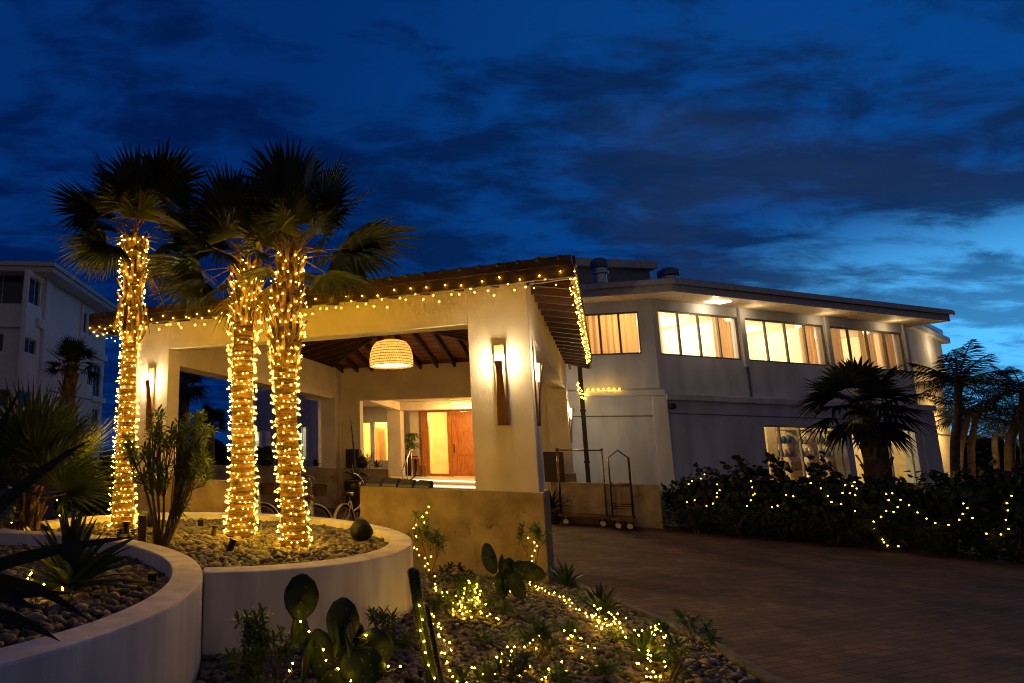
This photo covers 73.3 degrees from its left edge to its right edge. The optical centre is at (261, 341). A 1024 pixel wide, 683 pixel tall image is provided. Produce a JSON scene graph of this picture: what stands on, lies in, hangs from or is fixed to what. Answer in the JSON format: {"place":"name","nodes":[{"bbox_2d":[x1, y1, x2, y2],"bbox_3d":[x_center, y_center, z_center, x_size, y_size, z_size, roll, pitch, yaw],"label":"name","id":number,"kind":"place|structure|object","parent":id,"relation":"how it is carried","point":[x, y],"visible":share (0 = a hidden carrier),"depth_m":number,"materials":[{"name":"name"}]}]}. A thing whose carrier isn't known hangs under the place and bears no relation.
{"place":"outdoors","nodes":[
{"label":"outdoors","id":0,"kind":"place"},
{"bbox_2d":[0,261,116,487],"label":"apartment block","id":1,"kind":"structure","parent":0,"point":[44,306],"depth_m":34.07,"materials":[{"name":"paint"}]},
{"bbox_2d":[0,276,23,303],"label":"window","id":2,"kind":"structure","parent":1,"relation":"in","point":[11,287],"depth_m":33.98,"materials":[{"name":"black glass"}]},
{"bbox_2d":[344,424,368,511],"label":"potted plant","id":3,"kind":"object","parent":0,"point":[352,486],"visible":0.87,"depth_m":20.63,"materials":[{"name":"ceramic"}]},
{"bbox_2d":[0,457,988,490],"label":"ground","id":4,"kind":"structure","parent":0,"point":[7,489],"depth_m":30.80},
{"bbox_2d":[89,450,114,514],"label":"garden shrub","id":5,"kind":"object","parent":4,"relation":"on","point":[102,508],"visible":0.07,"depth_m":16.52,"materials":[{"name":"green plant"}]},
{"bbox_2d":[189,439,230,464],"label":"scrub","id":6,"kind":"object","parent":4,"relation":"on","point":[222,453],"visible":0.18,"depth_m":57.55,"materials":[{"name":"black plant"}]},
{"bbox_2d":[193,401,229,464],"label":"fan palm","id":7,"kind":"object","parent":4,"relation":"on","point":[213,415],"visible":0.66,"depth_m":39.31,"materials":[{"name":"green plant"}]},
{"bbox_2d":[252,386,340,466],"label":"courtyard wing","id":8,"kind":"structure","parent":4,"relation":"on","point":[265,416],"depth_m":30.98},
{"bbox_2d":[906,324,950,476],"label":"wing","id":9,"kind":"structure","parent":4,"relation":"on","point":[926,341],"depth_m":31.19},
{"bbox_2d":[963,435,1021,485],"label":"scrub","id":10,"kind":"object","parent":4,"relation":"on","point":[984,447],"visible":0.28,"depth_m":43.03,"materials":[{"name":"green plant"}]},
{"bbox_2d":[965,419,1019,476],"bbox_3d":[37.223,5.702,31.503,3.233,4.198,3.395,1,-10,0],"label":"coconut palm","id":11,"kind":"object","parent":4,"relation":"on","point":[994,447],"visible":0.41,"depth_m":31.54,"materials":[{"name":"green plant"}]},
{"bbox_2d":[0,491,1023,682],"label":"driveway","id":12,"kind":"structure","parent":0,"point":[798,610],"depth_m":8.93,"materials":[{"name":"brick"}]},
{"bbox_2d":[0,374,131,530],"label":"fan palm","id":13,"kind":"object","parent":12,"relation":"on","point":[33,436],"visible":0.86,"depth_m":9.56,"materials":[{"name":"green plant"}]},
{"bbox_2d":[38,333,103,517],"bbox_3d":[-5.826,2.479,18.904,1.975,5.439,1.890,5,-11,-23],"label":"fan palm","id":14,"kind":"object","parent":12,"relation":"on","point":[68,347],"visible":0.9,"depth_m":18.91,"materials":[{"name":"green plant"}]},
{"bbox_2d":[54,452,115,516],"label":"garden shrub","id":15,"kind":"object","parent":12,"relation":"on","point":[84,509],"visible":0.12,"depth_m":16.55,"materials":[{"name":"green plant"}]},
{"bbox_2d":[0,530,202,682],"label":"round planter","id":16,"kind":"object","parent":12,"relation":"on","point":[155,637],"visible":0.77,"depth_m":4.53,"materials":[{"name":"paint"}]},
{"bbox_2d":[0,387,136,640],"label":"agave","id":17,"kind":"object","parent":16,"relation":"on","point":[14,590],"visible":1,"depth_m":4.57,"materials":[{"name":"green plant"}]},
{"bbox_2d":[0,544,168,647],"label":"pebbles","id":18,"kind":"object","parent":16,"relation":"on","point":[55,618],"visible":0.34,"depth_m":5.61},
{"bbox_2d":[16,504,152,599],"bbox_3d":[-1.810,2.005,6.100,1.529,0.825,1.446,1,-10,0],"label":"agave","id":19,"kind":"object","parent":18,"relation":"on","point":[76,569],"visible":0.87,"depth_m":6.11,"materials":[{"name":"green plant"}]},
{"bbox_2d":[177,371,214,453],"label":"fan palm","id":20,"kind":"object","parent":12,"relation":"on","point":[185,396],"visible":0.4,"depth_m":25.67,"materials":[{"name":"green plant"}]},
{"bbox_2d":[165,478,230,512],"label":"stone wall","id":21,"kind":"structure","parent":12,"relation":"on","point":[206,498],"depth_m":12.72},
{"bbox_2d":[0,512,412,656],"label":"round planter","id":22,"kind":"object","parent":12,"relation":"on","point":[371,580],"visible":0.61,"depth_m":6.61,"materials":[{"name":"paint"}]},
{"bbox_2d":[119,404,218,546],"bbox_3d":[-1.316,1.864,8.744,1.494,1.978,0.869,1,-10,0],"label":"leafy shrub","id":23,"kind":"object","parent":22,"relation":"on","point":[185,475],"visible":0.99,"depth_m":8.66,"materials":[{"name":"green plant"}]},
{"bbox_2d":[42,518,387,572],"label":"pebbles","id":24,"kind":"object","parent":22,"relation":"on","point":[328,542],"visible":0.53,"depth_m":8.74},
{"bbox_2d":[43,136,216,528],"bbox_3d":[-2.344,-0.261,10.962,3.266,6.922,2.436,1,-10,0],"label":"fan palm","id":25,"kind":"object","parent":24,"relation":"on","point":[132,188],"visible":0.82,"depth_m":10.86,"materials":[{"name":"green plant"}]},
{"bbox_2d":[107,235,148,525],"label":"fairy lights","id":26,"kind":"object","parent":25,"relation":"attached to","point":[128,386],"visible":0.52,"depth_m":10.72},
{"bbox_2d":[138,158,339,539],"bbox_3d":[-0.363,0.054,10.129,3.509,6.062,2.665,1,-10,0],"label":"fan palm","id":27,"kind":"object","parent":24,"relation":"on","point":[221,205],"visible":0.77,"depth_m":10.00,"materials":[{"name":"green plant"}]},
{"bbox_2d":[223,259,261,531],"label":"fairy lights","id":28,"kind":"object","parent":27,"relation":"attached to","point":[243,413],"visible":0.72,"depth_m":9.82},
{"bbox_2d":[224,135,424,548],"bbox_3d":[0.851,-0.143,9.059,2.984,6.122,2.367,4,-10,-20],"label":"fan palm","id":29,"kind":"object","parent":22,"relation":"on","point":[296,190],"visible":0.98,"depth_m":9.05,"materials":[{"name":"green plant"}]},
{"bbox_2d":[267,252,311,545],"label":"fairy lights","id":30,"kind":"object","parent":29,"relation":"attached to","point":[288,417],"visible":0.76,"depth_m":8.80},
{"bbox_2d":[350,518,372,541],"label":"barrel cactus","id":31,"kind":"object","parent":22,"relation":"on","point":[361,529],"visible":0.98,"depth_m":9.01,"materials":[{"name":"green plant"}]},
{"bbox_2d":[254,446,273,465],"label":"shrub","id":32,"kind":"object","parent":12,"relation":"on","point":[263,453],"visible":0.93,"depth_m":23.89,"materials":[{"name":"green plant"}]},
{"bbox_2d":[254,474,278,513],"bbox_3d":[-0.004,3.573,13.360,0.881,1.508,1.770,1,-10,0],"label":"bicycle","id":33,"kind":"object","parent":12,"relation":"on","point":[266,488],"visible":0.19,"depth_m":13.80,"materials":[{"name":"metal"}]},
{"bbox_2d":[200,465,391,505],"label":"stone wall","id":34,"kind":"structure","parent":12,"relation":"on","point":[266,474],"depth_m":22.88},
{"bbox_2d":[301,474,331,517],"bbox_3d":[1.150,3.541,13.113,0.881,1.508,1.770,1,-10,0],"label":"bicycle","id":35,"kind":"object","parent":12,"relation":"on","point":[319,489],"visible":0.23,"depth_m":13.53,"materials":[{"name":"metal"}]},
{"bbox_2d":[89,254,591,581],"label":"portico","id":36,"kind":"structure","parent":12,"relation":"on","point":[449,339],"depth_m":12.12,"materials":[{"name":"white paint"}]},
{"bbox_2d":[145,368,154,428],"bbox_3d":[-2.490,1.243,13.807,0.180,1.340,0.166,-5,-11,28],"label":"wall sconce","id":37,"kind":"object","parent":36,"relation":"attached to","point":[149,382],"depth_m":13.81,"materials":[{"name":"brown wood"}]},
{"bbox_2d":[369,335,413,368],"bbox_3d":[3.474,-0.279,16.890,1.157,1.920,1.157,1,-10,0],"label":"pendant lamp","id":38,"kind":"object","parent":36,"relation":"hanging from","point":[390,353],"visible":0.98,"depth_m":16.37,"materials":[{"name":"wicker"}]},
{"bbox_2d":[493,345,508,424],"bbox_3d":[3.942,0.707,10.347,0.180,1.340,0.166,-5,-11,28],"label":"wall sconce","id":39,"kind":"object","parent":36,"relation":"attached to","point":[501,390],"depth_m":10.34,"materials":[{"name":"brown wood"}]},
{"bbox_2d":[532,346,543,425],"bbox_3d":[4.692,0.747,10.542,0.166,1.340,0.180,-5,-11,28],"label":"wall sconce","id":40,"kind":"object","parent":36,"relation":"attached to","point":[538,412],"depth_m":10.51,"materials":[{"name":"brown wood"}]},
{"bbox_2d":[577,367,590,482],"bbox_3d":[9.591,3.012,18.544,0.160,4.550,0.160,-5,-11,28],"label":"downpipe","id":41,"kind":"object","parent":36,"relation":"attached to","point":[584,432],"visible":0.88,"depth_m":18.58,"materials":[{"name":"black metal"}]},
{"bbox_2d":[333,471,369,520],"bbox_3d":[2.130,3.800,14.562,2.094,1.508,0.792,10,-14,-43],"label":"bicycle","id":42,"kind":"object","parent":12,"relation":"on","point":[346,506],"visible":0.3,"depth_m":14.14,"materials":[{"name":"metal"}]},
{"bbox_2d":[298,396,474,488],"bbox_3d":[6.551,4.476,26.168,12.000,4.200,8.750,-5,-11,28],"label":"entrance porch","id":43,"kind":"object","parent":12,"relation":"on","point":[388,425],"visible":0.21,"depth_m":26.48,"materials":[{"name":"paint"}]},
{"bbox_2d":[404,433,421,475],"bbox_3d":[6.153,4.655,25.831,0.971,1.726,0.880,-5,-11,28],"label":"potted dracaena","id":44,"kind":"object","parent":43,"relation":"on","point":[412,444],"visible":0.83,"depth_m":25.68,"materials":[{"name":"plant"}]},
{"bbox_2d":[420,410,474,476],"bbox_3d":[8.085,4.111,25.438,3.160,2.700,0.258,-5,-11,28],"label":"entrance door","id":45,"kind":"structure","parent":43,"relation":"on","point":[460,454],"depth_m":25.48,"materials":[{"name":"brown wood"}]},
{"bbox_2d":[451,412,474,476],"bbox_3d":[8.598,4.103,25.096,1.915,2.570,0.162,-5,-11,28],"label":"door leaf","id":46,"kind":"structure","parent":45,"relation":"in","point":[462,454],"depth_m":25.36,"materials":[{"name":"brown wood"}]},
{"bbox_2d":[360,486,474,573],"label":"stone wall","id":47,"kind":"structure","parent":12,"relation":"on","point":[450,513],"depth_m":10.55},
{"bbox_2d":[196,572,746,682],"bbox_3d":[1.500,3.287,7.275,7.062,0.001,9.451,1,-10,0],"label":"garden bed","id":48,"kind":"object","parent":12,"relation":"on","point":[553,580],"visible":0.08,"depth_m":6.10,"materials":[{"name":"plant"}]},
{"bbox_2d":[405,567,444,682],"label":"columnar cactus","id":49,"kind":"object","parent":48,"relation":"on","point":[425,626],"visible":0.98,"depth_m":5.25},
{"bbox_2d":[448,664,495,682],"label":"whorl shrub","id":50,"kind":"object","parent":48,"relation":"on","point":[460,675],"visible":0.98,"depth_m":5.30,"materials":[{"name":"green plant"}]},
{"bbox_2d":[534,661,579,682],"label":"whorl shrub","id":51,"kind":"object","parent":48,"relation":"on","point":[561,674],"visible":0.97,"depth_m":5.39,"materials":[{"name":"green plant"}]},
{"bbox_2d":[586,657,625,676],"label":"whorl shrub","id":52,"kind":"object","parent":48,"relation":"on","point":[602,667],"visible":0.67,"depth_m":5.58,"materials":[{"name":"green plant"}]},
{"bbox_2d":[193,568,760,682],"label":"pebbles","id":53,"kind":"object","parent":12,"relation":"on","point":[588,632],"visible":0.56,"depth_m":6.34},
{"bbox_2d":[218,602,300,682],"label":"whorl shrub","id":54,"kind":"object","parent":53,"relation":"on","point":[260,635],"visible":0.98,"depth_m":5.18,"materials":[{"name":"green plant"}]},
{"bbox_2d":[284,573,393,682],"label":"prickly pear","id":55,"kind":"object","parent":53,"relation":"on","point":[365,662],"visible":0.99,"depth_m":4.92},
{"bbox_2d":[363,605,400,639],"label":"whorl shrub","id":56,"kind":"object","parent":53,"relation":"on","point":[374,616],"visible":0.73,"depth_m":6.54,"materials":[{"name":"green plant"}]},
{"bbox_2d":[405,510,447,580],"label":"whorl shrub","id":57,"kind":"object","parent":53,"relation":"on","point":[425,529],"visible":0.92,"depth_m":9.81,"materials":[{"name":"green plant"}]},
{"bbox_2d":[439,571,504,616],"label":"whorl shrub","id":58,"kind":"object","parent":53,"relation":"on","point":[468,592],"visible":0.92,"depth_m":7.61,"materials":[{"name":"green plant"}]},
{"bbox_2d":[474,647,538,682],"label":"whorl shrub","id":59,"kind":"object","parent":53,"relation":"on","point":[522,659],"visible":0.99,"depth_m":5.26,"materials":[{"name":"green plant"}]},
{"bbox_2d":[481,543,545,599],"bbox_3d":[3.179,2.902,7.897,0.780,0.690,0.203,-2,-10,13],"label":"prickly pear","id":60,"kind":"object","parent":53,"relation":"on","point":[514,574],"visible":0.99,"depth_m":7.87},
{"bbox_2d":[499,614,564,660],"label":"whorl shrub","id":61,"kind":"object","parent":53,"relation":"on","point":[542,630],"visible":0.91,"depth_m":6.03,"materials":[{"name":"green plant"}]},
{"bbox_2d":[514,521,554,586],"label":"whorl shrub","id":62,"kind":"object","parent":53,"relation":"on","point":[536,530],"visible":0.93,"depth_m":9.29,"materials":[{"name":"green plant"}]},
{"bbox_2d":[546,558,586,585],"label":"agave","id":63,"kind":"object","parent":53,"relation":"on","point":[564,577],"visible":0.98,"depth_m":9.32,"materials":[{"name":"green plant"}]},
{"bbox_2d":[569,581,628,614],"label":"agave","id":64,"kind":"object","parent":53,"relation":"on","point":[599,599],"visible":0.96,"depth_m":7.66,"materials":[{"name":"green plant"}]},
{"bbox_2d":[606,625,687,664],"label":"agave","id":65,"kind":"object","parent":53,"relation":"on","point":[646,641],"visible":0.81,"depth_m":5.97,"materials":[{"name":"green plant"}]},
{"bbox_2d":[648,607,723,682],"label":"whorl shrub","id":66,"kind":"object","parent":53,"relation":"on","point":[711,634],"visible":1,"depth_m":5.29,"materials":[{"name":"green plant"}]},
{"bbox_2d":[555,448,609,526],"bbox_3d":[8.996,4.072,17.603,1.267,2.126,0.580,-5,-11,28],"label":"luggage cart","id":67,"kind":"object","parent":12,"relation":"on","point":[566,520],"visible":1,"depth_m":17.46,"materials":[{"name":"metal"}]},
{"bbox_2d":[554,482,662,528],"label":"stone wall","id":68,"kind":"structure","parent":12,"relation":"on","point":[584,497],"depth_m":17.58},
{"bbox_2d":[543,452,564,481],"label":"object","id":69,"kind":"object","parent":68,"relation":"on","point":[550,467],"visible":0.98,"depth_m":18.45,"materials":[{"name":"wood"}]},
{"bbox_2d":[607,450,636,529],"bbox_3d":[9.748,3.994,16.999,0.614,2.088,0.930,-5,-11,28],"label":"luggage cart","id":70,"kind":"object","parent":12,"relation":"on","point":[619,519],"visible":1,"depth_m":16.64,"materials":[{"name":"metal"}]},
{"bbox_2d":[554,564,788,682],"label":"kerb","id":71,"kind":"structure","parent":12,"relation":"on","point":[751,668],"depth_m":6.33,"materials":[{"name":"concrete"}]},
{"bbox_2d":[656,501,727,532],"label":"hedge bush","id":72,"kind":"object","parent":12,"relation":"on","point":[691,524],"visible":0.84,"depth_m":16.04,"materials":[{"name":"green plant"}]},
{"bbox_2d":[661,474,725,528],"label":"hedge shrub","id":73,"kind":"object","parent":12,"relation":"on","point":[677,496],"visible":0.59,"depth_m":16.85,"materials":[{"name":"green plant"}]},
{"bbox_2d":[681,462,758,531],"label":"hedge shrub","id":74,"kind":"object","parent":12,"relation":"on","point":[725,500],"visible":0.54,"depth_m":16.22,"materials":[{"name":"green plant"}]},
{"bbox_2d":[694,503,767,536],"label":"hedge bush","id":75,"kind":"object","parent":12,"relation":"on","point":[733,532],"visible":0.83,"depth_m":15.37,"materials":[{"name":"green plant"}]},
{"bbox_2d":[708,459,782,533],"bbox_3d":[12.423,3.967,16.073,1.530,1.895,1.569,10,-14,-44],"label":"hedge shrub","id":76,"kind":"object","parent":12,"relation":"on","point":[742,491],"visible":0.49,"depth_m":15.86,"materials":[{"name":"green plant"}]},
{"bbox_2d":[566,278,954,491],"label":"hotel wing","id":77,"kind":"structure","parent":12,"relation":"on","point":[685,374],"depth_m":21.96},
{"bbox_2d":[534,256,657,283],"bbox_3d":[15.805,-2.031,31.759,6.000,3.159,4.450,2,-10,-6],"label":"rooftop plant room","id":78,"kind":"object","parent":77,"relation":"on","point":[623,270],"visible":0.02,"depth_m":30.01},
{"bbox_2d":[590,257,608,282],"bbox_3d":[14.536,-3.018,26.929,0.696,1.110,0.696,1,-10,0],"label":"roof ventilator","id":79,"kind":"object","parent":77,"relation":"on","point":[599,266],"visible":0.97,"depth_m":26.70,"materials":[{"name":"metal"}]},
{"bbox_2d":[585,311,641,355],"bbox_3d":[11.926,-0.244,22.103,2.427,1.562,0.289,-3,-10,20],"label":"window","id":80,"kind":"structure","parent":77,"relation":"in","point":[616,333],"depth_m":21.99,"materials":[{"name":"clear glass"}]},
{"bbox_2d":[657,310,741,359],"bbox_3d":[15.380,-0.203,22.188,3.763,1.647,0.323,4,-10,-17],"label":"window","id":81,"kind":"structure","parent":77,"relation":"in","point":[721,325],"depth_m":22.48,"materials":[{"name":"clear glass"}]},
{"bbox_2d":[766,428,798,482],"bbox_3d":[19.916,4.356,23.896,1.040,2.100,0.350,4,-10,-17],"label":"shelf unit","id":82,"kind":"object","parent":77,"relation":"on","point":[772,439],"visible":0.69,"depth_m":23.87,"materials":[{"name":"wood"}]},
{"bbox_2d":[745,318,827,365],"bbox_3d":[19.490,0.052,23.441,4.125,1.647,0.322,4,-10,-17],"label":"window","id":83,"kind":"structure","parent":77,"relation":"in","point":[809,355],"depth_m":23.75,"materials":[{"name":"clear glass"}]},
{"bbox_2d":[786,428,819,483],"bbox_3d":[20.877,4.398,24.086,1.040,2.100,0.350,4,-10,-17],"label":"shelf unit","id":84,"kind":"object","parent":77,"relation":"in","point":[811,448],"visible":0.56,"depth_m":24.05,"materials":[{"name":"brown wood"}]},
{"bbox_2d":[764,425,845,483],"bbox_3d":[19.577,4.135,22.685,4.151,2.118,0.070,4,-10,-17],"label":"window","id":85,"kind":"structure","parent":77,"relation":"in","point":[778,427],"depth_m":22.72,"materials":[{"name":"white glass"}]},
{"bbox_2d":[804,429,838,479],"bbox_3d":[22.060,4.507,24.653,1.040,2.100,0.350,4,-10,-17],"label":"shelf unit","id":86,"kind":"object","parent":77,"relation":"on","point":[831,461],"visible":0.32,"depth_m":24.72,"materials":[{"name":"brown wood"}]},
{"bbox_2d":[830,326,906,370],"bbox_3d":[23.809,0.319,24.754,4.210,1.647,0.312,4,-10,-17],"label":"window","id":87,"kind":"structure","parent":77,"relation":"in","point":[866,340],"depth_m":24.93,"materials":[{"name":"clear glass"}]},
{"bbox_2d":[738,459,808,538],"bbox_3d":[12.709,3.918,15.712,1.619,1.932,1.607,1,-10,0],"label":"hedge shrub","id":88,"kind":"object","parent":12,"relation":"on","point":[776,497],"visible":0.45,"depth_m":15.34,"materials":[{"name":"green plant"}]},
{"bbox_2d":[719,455,759,507],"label":"hedge sprig","id":89,"kind":"object","parent":88,"relation":"attached to","point":[744,468],"visible":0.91,"depth_m":15.80,"materials":[{"name":"green plant"}]},
{"bbox_2d":[764,449,792,493],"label":"hedge sprig","id":90,"kind":"object","parent":88,"relation":"attached to","point":[772,458],"visible":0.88,"depth_m":15.38,"materials":[{"name":"green plant"}]},
{"bbox_2d":[659,488,900,538],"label":"garden wall","id":91,"kind":"structure","parent":12,"relation":"on","point":[664,515],"depth_m":17.53,"materials":[{"name":"paint"}]},
{"bbox_2d":[772,470,838,540],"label":"hedge shrub","id":92,"kind":"object","parent":12,"relation":"on","point":[809,498],"visible":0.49,"depth_m":14.87,"materials":[{"name":"green plant"}]},
{"bbox_2d":[805,451,828,494],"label":"hedge sprig","id":93,"kind":"object","parent":92,"relation":"attached to","point":[816,478],"visible":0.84,"depth_m":14.91,"materials":[{"name":"green plant"}]},
{"bbox_2d":[794,474,881,543],"bbox_3d":[13.528,3.926,14.750,1.519,1.607,1.679,1,-10,0],"label":"hedge shrub","id":94,"kind":"object","parent":12,"relation":"on","point":[838,490],"visible":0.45,"depth_m":14.38,"materials":[{"name":"green plant"}]},
{"bbox_2d":[822,474,913,544],"bbox_3d":[13.902,3.818,14.249,1.350,1.592,1.727,1,-10,0],"label":"hedge shrub","id":95,"kind":"object","parent":12,"relation":"on","point":[873,494],"visible":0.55,"depth_m":13.96,"materials":[{"name":"green plant"}]},
{"bbox_2d":[790,354,947,491],"bbox_3d":[16.736,2.745,17.260,3.692,4.791,2.515,1,-10,0],"label":"dark fan palm","id":96,"kind":"object","parent":12,"relation":"on","point":[870,432],"visible":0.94,"depth_m":17.18,"materials":[{"name":"green plant"}]},
{"bbox_2d":[846,510,927,550],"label":"hedge bush","id":97,"kind":"object","parent":12,"relation":"on","point":[880,544],"visible":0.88,"depth_m":13.33,"materials":[{"name":"green plant"}]},
{"bbox_2d":[862,472,962,548],"bbox_3d":[14.197,3.722,13.768,1.552,1.633,1.739,1,-10,0],"label":"hedge shrub","id":98,"kind":"object","parent":12,"relation":"on","point":[914,504],"visible":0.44,"depth_m":13.51,"materials":[{"name":"green plant"}]},
{"bbox_2d":[894,469,1004,552],"bbox_3d":[14.621,3.603,13.353,1.426,1.742,1.646,8,-12,-37],"label":"hedge shrub","id":99,"kind":"object","parent":12,"relation":"on","point":[938,491],"visible":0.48,"depth_m":13.20,"materials":[{"name":"green plant"}]},
{"bbox_2d":[892,513,1007,558],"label":"hedge bush","id":100,"kind":"object","parent":12,"relation":"on","point":[944,547],"visible":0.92,"depth_m":12.66,"materials":[{"name":"green plant"}]},
{"bbox_2d":[893,339,1023,484],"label":"coconut palm","id":101,"kind":"object","parent":12,"relation":"on","point":[957,379],"visible":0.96,"depth_m":18.89,"materials":[{"name":"green plant"}]},
{"bbox_2d":[927,386,1018,479],"bbox_3d":[30.352,4.399,26.808,3.849,5.082,3.556,1,-10,0],"label":"coconut palm","id":102,"kind":"object","parent":12,"relation":"on","point":[965,424],"visible":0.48,"depth_m":26.75,"materials":[{"name":"green plant"}]},
{"bbox_2d":[930,397,1017,478],"bbox_3d":[31.734,4.628,27.370,3.426,4.822,3.651,3,-10,-16],"label":"coconut palm","id":103,"kind":"object","parent":12,"relation":"on","point":[971,453],"visible":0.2,"depth_m":27.67,"materials":[{"name":"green plant"}]},
{"bbox_2d":[931,451,1023,556],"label":"hedge shrub","id":104,"kind":"object","parent":12,"relation":"on","point":[965,489],"visible":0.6,"depth_m":12.78,"materials":[{"name":"green plant"}]},
{"bbox_2d":[951,381,1023,473],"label":"coconut palm","id":105,"kind":"object","parent":12,"relation":"on","point":[1009,449],"visible":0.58,"depth_m":25.73,"materials":[{"name":"green plant"}]},
{"bbox_2d":[958,459,1023,550],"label":"hedge shrub","id":106,"kind":"object","parent":12,"relation":"on","point":[1014,481],"visible":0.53,"depth_m":12.44,"materials":[{"name":"green plant"}]},
{"bbox_2d":[960,520,1023,563],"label":"hedge bush","id":107,"kind":"object","parent":12,"relation":"on","point":[1012,553],"visible":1,"depth_m":12.00,"materials":[{"name":"green plant"}]},
{"bbox_2d":[962,364,1023,472],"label":"coconut palm","id":108,"kind":"object","parent":12,"relation":"on","point":[1009,392],"visible":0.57,"depth_m":24.02,"materials":[{"name":"green plant"}]},
{"bbox_2d":[0,0,1023,449],"label":"sky","id":109,"kind":"structure","parent":0,"point":[873,150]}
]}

